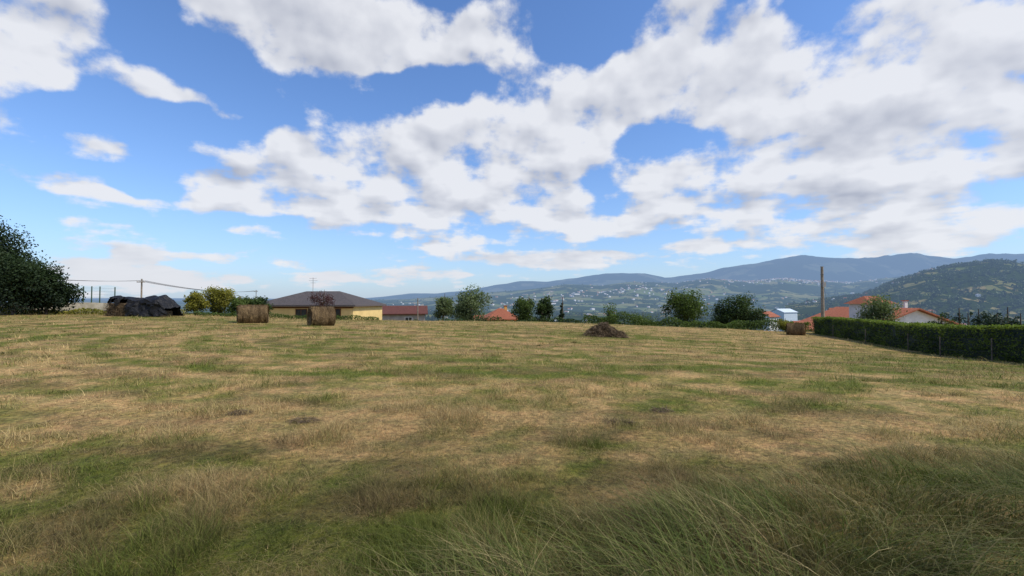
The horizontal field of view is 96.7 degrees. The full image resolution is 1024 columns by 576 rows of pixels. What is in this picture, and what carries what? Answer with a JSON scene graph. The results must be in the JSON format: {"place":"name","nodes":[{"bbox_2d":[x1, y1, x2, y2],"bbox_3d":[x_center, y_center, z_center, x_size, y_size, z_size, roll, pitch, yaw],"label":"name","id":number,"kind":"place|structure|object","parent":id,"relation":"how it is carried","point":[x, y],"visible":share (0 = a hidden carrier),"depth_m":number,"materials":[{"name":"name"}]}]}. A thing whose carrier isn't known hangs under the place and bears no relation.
{"place":"outdoors","nodes":[
{"label":"outdoors","id":0,"kind":"place"},
{"bbox_2d":[0,309,1023,575],"bbox_3d":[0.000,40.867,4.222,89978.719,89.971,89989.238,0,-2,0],"label":"ground","id":1,"kind":"structure","parent":0,"point":[22,413],"depth_m":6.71,"materials":[{"name":"green plant"}]},
{"bbox_2d":[0,215,47,310],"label":"laurel tree","id":2,"kind":"object","parent":1,"relation":"on","point":[8,246],"visible":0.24,"depth_m":40.37,"materials":[{"name":"green plant"}]},
{"bbox_2d":[0,248,69,314],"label":"laurel tree","id":3,"kind":"object","parent":1,"relation":"on","point":[13,271],"visible":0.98,"depth_m":37.56,"materials":[{"name":"green plant"}]},
{"bbox_2d":[18,265,87,314],"bbox_3d":[-40.777,0.168,40.264,4.128,4.540,4.869,-2,-2,45],"label":"laurel tree","id":4,"kind":"object","parent":1,"relation":"on","point":[73,290],"visible":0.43,"depth_m":40.21,"materials":[{"name":"green plant"}]},
{"bbox_2d":[0,303,106,312],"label":"stone wall","id":5,"kind":"structure","parent":1,"relation":"on","point":[100,306],"depth_m":43.09,"materials":[{"name":"grey stone"}]},
{"bbox_2d":[72,286,115,302],"bbox_3d":[-42.586,1.235,43.282,9.704,2.858,0.097,0,-2,0],"label":"wire fence","id":6,"kind":"object","parent":1,"relation":"on","point":[100,294],"visible":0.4,"depth_m":43.28,"materials":[{"name":"grey metal"}]},
{"bbox_2d":[0,306,188,314],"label":"weed strip","id":7,"kind":"object","parent":1,"relation":"on","point":[89,310],"visible":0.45,"depth_m":40.49,"materials":[{"name":"green plant"}]},
{"bbox_2d":[137,279,144,297],"bbox_3d":[-50.474,2.179,61.926,1.106,6.849,0.332,0,-2,0],"label":"utility pole","id":8,"kind":"object","parent":1,"relation":"on","point":[141,287],"visible":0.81,"depth_m":61.95,"materials":[{"name":"grey wood"}]},
{"bbox_2d":[103,295,183,316],"bbox_3d":[-30.700,1.493,37.980,5.162,1.879,2.741,0,-2,0],"label":"tarpaulin covered haystack","id":9,"kind":"object","parent":1,"relation":"on","point":[151,306],"visible":0.98,"depth_m":37.02,"materials":[{"name":"black plastic"}]},
{"bbox_2d":[182,290,211,313],"bbox_3d":[-31.937,1.468,45.910,2.538,2.509,2.364,0,-2,18],"label":"yellow shrub","id":10,"kind":"object","parent":1,"relation":"on","point":[194,300],"visible":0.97,"depth_m":45.59,"materials":[{"name":"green plant"}]},
{"bbox_2d":[199,285,240,312],"bbox_3d":[-30.877,1.271,48.167,3.947,3.204,3.746,0,-2,0],"label":"yellow shrub","id":11,"kind":"object","parent":1,"relation":"on","point":[220,303],"visible":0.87,"depth_m":47.38,"materials":[{"name":"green plant"}]},
{"bbox_2d":[225,294,254,312],"bbox_3d":[-27.985,1.801,47.026,2.756,2.291,2.500,-1,-2,21],"label":"laurel bush","id":12,"kind":"object","parent":1,"relation":"on","point":[235,302],"visible":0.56,"depth_m":46.62,"materials":[{"name":"green plant"}]},
{"bbox_2d":[236,304,268,322],"bbox_3d":[-17.605,1.796,30.962,2.013,1.437,1.546,1,-2,-28],"label":"hay bale","id":13,"kind":"object","parent":1,"relation":"on","point":[254,313],"visible":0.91,"depth_m":30.48},
{"bbox_2d":[247,296,273,311],"bbox_3d":[-26.499,1.923,48.074,2.871,2.289,2.745,0,-2,0],"label":"laurel bush","id":14,"kind":"object","parent":1,"relation":"on","point":[259,301],"visible":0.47,"depth_m":47.66,"materials":[{"name":"green plant"}]},
{"bbox_2d":[192,311,378,319],"bbox_3d":[-22.091,2.802,45.652,16.897,1.166,2.893,0,-2,-17],"label":"weed strip","id":15,"kind":"object","parent":1,"relation":"on","point":[233,314],"visible":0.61,"depth_m":45.45,"materials":[{"name":"green plant"}]},
{"bbox_2d":[307,290,334,306],"bbox_3d":[-21.732,1.970,51.998,3.278,3.620,2.600,1,-2,-34],"label":"plum tree","id":16,"kind":"object","parent":1,"relation":"on","point":[322,304],"visible":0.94,"depth_m":51.75,"materials":[{"name":"brown plant"}]},
{"bbox_2d":[306,306,336,325],"bbox_3d":[-12.550,1.901,29.949,1.700,1.464,1.572,1,-2,-36],"label":"hay bale","id":17,"kind":"object","parent":1,"relation":"on","point":[321,315],"visible":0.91,"depth_m":29.50},
{"bbox_2d":[269,306,381,319],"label":"walls","id":18,"kind":"structure","parent":1,"relation":"on","point":[369,311],"depth_m":55.87,"materials":[{"name":"yellow paint"}]},
{"bbox_2d":[296,310,305,316],"bbox_3d":[-25.691,3.151,55.446,1.300,1.000,0.031,0,-2,6],"label":"window pane","id":19,"kind":"object","parent":18,"relation":"in","point":[300,312],"visible":0.64,"depth_m":55.44,"materials":[{"name":"black glass"}]},
{"bbox_2d":[272,307,353,307],"bbox_3d":[-25.391,2.391,55.449,12.700,0.140,0.058,0,-2,6],"label":"eave band","id":20,"kind":"object","parent":18,"relation":"attached to","point":[308,307],"visible":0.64,"depth_m":55.46,"materials":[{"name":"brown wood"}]},
{"bbox_2d":[266,291,386,306],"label":"roof","id":21,"kind":"structure","parent":18,"relation":"on","point":[341,299],"depth_m":57.08,"materials":[{"name":"tile"}]},
{"bbox_2d":[382,306,427,320],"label":"farm shed","id":22,"kind":"structure","parent":1,"relation":"on","point":[405,313],"depth_m":73.37,"materials":[{"name":"red tile"}]},
{"bbox_2d":[433,295,454,320],"bbox_3d":[-9.035,3.264,59.823,3.137,5.132,3.237,0,-2,0],"label":"ash tree","id":23,"kind":"object","parent":1,"relation":"on","point":[444,306],"visible":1,"depth_m":59.25,"materials":[{"name":"green plant"}]},
{"bbox_2d":[225,403,673,425],"bbox_3d":[-0.820,1.795,6.529,6.658,0.208,1.175,0,-2,0],"label":"loose hay","id":24,"kind":"object","parent":1,"relation":"on","point":[240,411],"visible":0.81,"depth_m":6.24},
{"bbox_2d":[450,284,492,320],"bbox_3d":[-5.669,2.802,62.070,6.112,7.029,5.507,0,-2,0],"label":"ash tree","id":25,"kind":"object","parent":1,"relation":"on","point":[465,309],"visible":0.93,"depth_m":61.45,"materials":[{"name":"green plant"}]},
{"bbox_2d":[413,315,581,322],"bbox_3d":[-1.944,4.119,54.181,20.569,1.757,4.294,0,-2,12],"label":"bramble hedge","id":26,"kind":"object","parent":1,"relation":"on","point":[552,320],"visible":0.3,"depth_m":53.44,"materials":[{"name":"green plant"}]},
{"bbox_2d":[511,296,535,320],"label":"oak tree","id":27,"kind":"object","parent":1,"relation":"on","point":[525,309],"visible":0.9,"depth_m":66.88,"materials":[{"name":"green plant"}]},
{"bbox_2d":[534,295,555,321],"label":"oak tree","id":28,"kind":"object","parent":1,"relation":"on","point":[544,308],"visible":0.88,"depth_m":69.53,"materials":[{"name":"green plant"}]},
{"bbox_2d":[558,297,564,322],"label":"cypress tree","id":29,"kind":"object","parent":1,"relation":"on","point":[561,314],"visible":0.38,"depth_m":67.76,"materials":[{"name":"green plant"}]},
{"bbox_2d":[581,322,628,337],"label":"dirt or manure heap","id":30,"kind":"object","parent":1,"relation":"on","point":[603,329],"visible":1,"depth_m":29.37,"materials":[{"name":"brown soil"}]},
{"bbox_2d":[600,302,618,323],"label":"laurel bush","id":31,"kind":"object","parent":1,"relation":"on","point":[611,311],"visible":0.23,"depth_m":65.76,"materials":[{"name":"green plant"}]},
{"bbox_2d":[625,310,657,325],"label":"laurel bush","id":32,"kind":"object","parent":1,"relation":"on","point":[637,314],"visible":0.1,"depth_m":67.49,"materials":[{"name":"green plant"}]},
{"bbox_2d":[660,287,711,326],"bbox_3d":[22.688,3.318,59.894,6.062,6.772,7.499,-1,-2,40],"label":"oak tree","id":33,"kind":"object","parent":1,"relation":"on","point":[687,306],"visible":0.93,"depth_m":58.90,"materials":[{"name":"green plant"}]},
{"bbox_2d":[393,268,980,324],"bbox_3d":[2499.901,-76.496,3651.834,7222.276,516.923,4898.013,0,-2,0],"label":"distant town","id":34,"kind":"object","parent":1,"relation":"on","point":[816,281],"visible":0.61,"depth_m":4328.56,"materials":[{"name":"white tile"}]},
{"bbox_2d":[582,311,813,331],"bbox_3d":[20.021,3.720,50.571,24.366,2.404,4.193,0,-2,5],"label":"bramble hedge","id":35,"kind":"object","parent":1,"relation":"on","point":[714,324],"visible":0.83,"depth_m":50.24,"materials":[{"name":"green plant"}]},
{"bbox_2d":[375,259,1023,328],"bbox_3d":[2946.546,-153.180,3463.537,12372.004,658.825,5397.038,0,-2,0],"label":"distant trees","id":36,"kind":"object","parent":1,"relation":"on","point":[432,317],"visible":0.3,"depth_m":1957.79,"materials":[{"name":"green plant"}]},
{"bbox_2d":[709,295,737,328],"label":"oak tree","id":37,"kind":"object","parent":1,"relation":"on","point":[718,312],"visible":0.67,"depth_m":65.34,"materials":[{"name":"green plant"}]},
{"bbox_2d":[725,291,768,329],"bbox_3d":[32.858,4.186,63.712,5.263,7.726,6.107,1,-2,-31],"label":"oak tree","id":38,"kind":"object","parent":1,"relation":"on","point":[744,311],"visible":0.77,"depth_m":63.25,"materials":[{"name":"green plant"}]},
{"bbox_2d":[757,311,780,330],"bbox_3d":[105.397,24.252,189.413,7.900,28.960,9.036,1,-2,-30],"label":"distant farmhouse","id":39,"kind":"object","parent":1,"relation":"on","point":[771,315],"visible":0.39,"depth_m":186.94,"materials":[{"name":"tile"}]},
{"bbox_2d":[776,318,790,331],"bbox_3d":[27.590,3.787,45.965,1.560,1.503,2.037,0,-2,0],"label":"laurel bush","id":40,"kind":"object","parent":1,"relation":"on","point":[781,323],"visible":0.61,"depth_m":45.84,"materials":[{"name":"green plant"}]},
{"bbox_2d":[771,309,797,330],"bbox_3d":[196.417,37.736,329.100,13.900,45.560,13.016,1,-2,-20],"label":"warehouse","id":41,"kind":"structure","parent":1,"relation":"on","point":[789,314],"depth_m":324.55,"materials":[{"name":"white metal"}]},
{"bbox_2d":[786,322,805,335],"bbox_3d":[25.500,3.735,40.915,1.596,1.295,1.353,-1,-2,30],"label":"hay bale","id":42,"kind":"object","parent":1,"relation":"on","point":[796,328],"visible":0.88,"depth_m":40.51},
{"bbox_2d":[793,321,813,331],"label":"white garage","id":43,"kind":"structure","parent":1,"relation":"on","point":[811,326],"depth_m":55.50,"materials":[{"name":"ceramic"}]},
{"bbox_2d":[820,266,825,316],"bbox_3d":[34.047,1.487,49.887,0.518,7.700,0.578,0,-2,0],"label":"utility pole","id":44,"kind":"object","parent":1,"relation":"on","point":[823,284],"visible":0.78,"depth_m":49.87,"materials":[{"name":"brown wood"}]},
{"bbox_2d":[70,280,826,298],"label":"power lines","id":45,"kind":"object","parent":44,"relation":"attached to","point":[181,287],"visible":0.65,"depth_m":68.25,"materials":[{"name":"metal"}]},
{"bbox_2d":[856,293,907,321],"bbox_3d":[41.594,3.289,52.057,4.466,5.603,5.202,0,-2,0],"label":"olive tree","id":46,"kind":"object","parent":1,"relation":"on","point":[880,310],"visible":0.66,"depth_m":51.36,"materials":[{"name":"green plant"}]},
{"bbox_2d":[811,316,1023,362],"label":"clipped hedge","id":47,"kind":"object","parent":1,"relation":"on","point":[971,340],"visible":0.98,"depth_m":25.88,"materials":[{"name":"green plant"}]},
{"bbox_2d":[832,325,1023,360],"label":"post and wire fence","id":48,"kind":"object","parent":1,"relation":"on","point":[992,352],"visible":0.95,"depth_m":24.42,"materials":[{"name":"grey wood"}]},
{"bbox_2d":[927,313,958,324],"bbox_3d":[37.519,3.597,39.886,1.950,2.830,2.485,0,-2,0],"label":"laurel bush","id":49,"kind":"object","parent":1,"relation":"on","point":[941,321],"visible":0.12,"depth_m":39.84,"materials":[{"name":"green plant"}]},
{"bbox_2d":[932,311,963,323],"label":"conifer tree","id":50,"kind":"object","parent":1,"relation":"on","point":[948,316],"visible":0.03,"depth_m":118.26,"materials":[{"name":"green plant"}]},
{"bbox_2d":[952,308,966,323],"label":"conifer tree","id":51,"kind":"object","parent":1,"relation":"on","point":[959,319],"visible":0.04,"depth_m":124.47,"materials":[{"name":"green plant"}]},
{"bbox_2d":[959,312,972,325],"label":"conifer tree","id":52,"kind":"object","parent":1,"relation":"on","point":[970,314],"visible":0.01,"depth_m":100.06,"materials":[{"name":"green plant"}]},
{"bbox_2d":[969,309,995,325],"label":"conifer tree","id":53,"kind":"object","parent":1,"relation":"on","point":[978,320],"visible":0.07,"depth_m":116.96,"materials":[{"name":"green plant"}]},
{"bbox_2d":[973,312,1019,325],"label":"conifer tree","id":54,"kind":"object","parent":1,"relation":"on","point":[994,320],"visible":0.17,"depth_m":101.10,"materials":[{"name":"green plant"}]},
{"bbox_2d":[994,307,1018,322],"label":"conifer tree","id":55,"kind":"object","parent":1,"relation":"on","point":[1004,317],"visible":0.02,"depth_m":120.76,"materials":[{"name":"green plant"}]},
{"bbox_2d":[1012,313,1021,324],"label":"conifer tree","id":56,"kind":"object","parent":1,"relation":"on","point":[1018,323],"visible":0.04,"depth_m":98.91,"materials":[{"name":"green plant"}]},
{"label":"walls","id":57,"kind":"object","parent":1,"relation":"on","visible":0},
{"bbox_2d":[483,308,517,319],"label":"roof","id":58,"kind":"structure","parent":57,"relation":"on","point":[504,314],"depth_m":92.62,"materials":[{"name":"tile"}]},
{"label":"walls","id":59,"kind":"object","parent":1,"relation":"on","visible":0},
{"bbox_2d":[801,307,958,324],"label":"roof","id":60,"kind":"structure","parent":59,"relation":"on","point":[840,312],"depth_m":62.98,"materials":[{"name":"tile"}]},
{"bbox_2d":[849,304,892,318],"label":"storey walls","id":61,"kind":"structure","parent":60,"relation":"on","point":[853,311],"depth_m":59.03,"materials":[{"name":"white paint"}]},
{"bbox_2d":[844,296,897,303],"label":"storey roof","id":62,"kind":"structure","parent":61,"relation":"on","point":[857,300],"depth_m":58.25,"materials":[{"name":"tile"}]},
{"bbox_2d":[902,301,907,307],"bbox_3d":[52.289,2.689,60.557,0.400,1.900,0.400,0,-2,-8],"label":"chimney","id":63,"kind":"object","parent":60,"relation":"on","point":[905,304],"visible":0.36,"depth_m":60.40,"materials":[{"name":"white paint"}]},
{"bbox_2d":[893,311,948,322],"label":"gable","id":64,"kind":"structure","parent":60,"relation":"attached to","point":[916,316],"depth_m":56.54,"materials":[{"name":"white paint"}]},
{"bbox_2d":[0,0,1023,298],"label":"sky","id":65,"kind":"structure","parent":0,"point":[361,148],"materials":[{"name":"blue"}]},
{"bbox_2d":[7,261,1023,312],"bbox_3d":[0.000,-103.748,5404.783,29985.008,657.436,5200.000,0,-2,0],"label":"farmland hills","id":66,"kind":"structure","parent":0,"point":[795,291],"depth_m":4252.31,"materials":[{"name":"green plant"}]},
{"bbox_2d":[62,423,1023,575],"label":"long grass","id":67,"kind":"structure","parent":0,"point":[958,558],"depth_m":2.86,"materials":[{"name":"green plant"}]},
{"bbox_2d":[70,253,1023,300],"bbox_3d":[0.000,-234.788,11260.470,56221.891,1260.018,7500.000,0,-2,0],"label":"mountain range","id":68,"kind":"structure","parent":0,"point":[805,267],"depth_m":9966.84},
{"bbox_2d":[785,261,1023,323],"bbox_3d":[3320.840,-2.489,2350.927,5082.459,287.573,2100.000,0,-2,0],"label":"wooded hill","id":69,"kind":"structure","parent":0,"point":[999,286],"depth_m":1805.01,"materials":[{"name":"green plant"}]},
{"bbox_2d":[817,258,1023,321],"bbox_3d":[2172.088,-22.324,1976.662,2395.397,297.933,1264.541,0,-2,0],"label":"hillside woodland","id":70,"kind":"object","parent":69,"relation":"on","point":[929,301],"visible":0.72,"depth_m":1857.27,"materials":[{"name":"green plant"}]}
]}

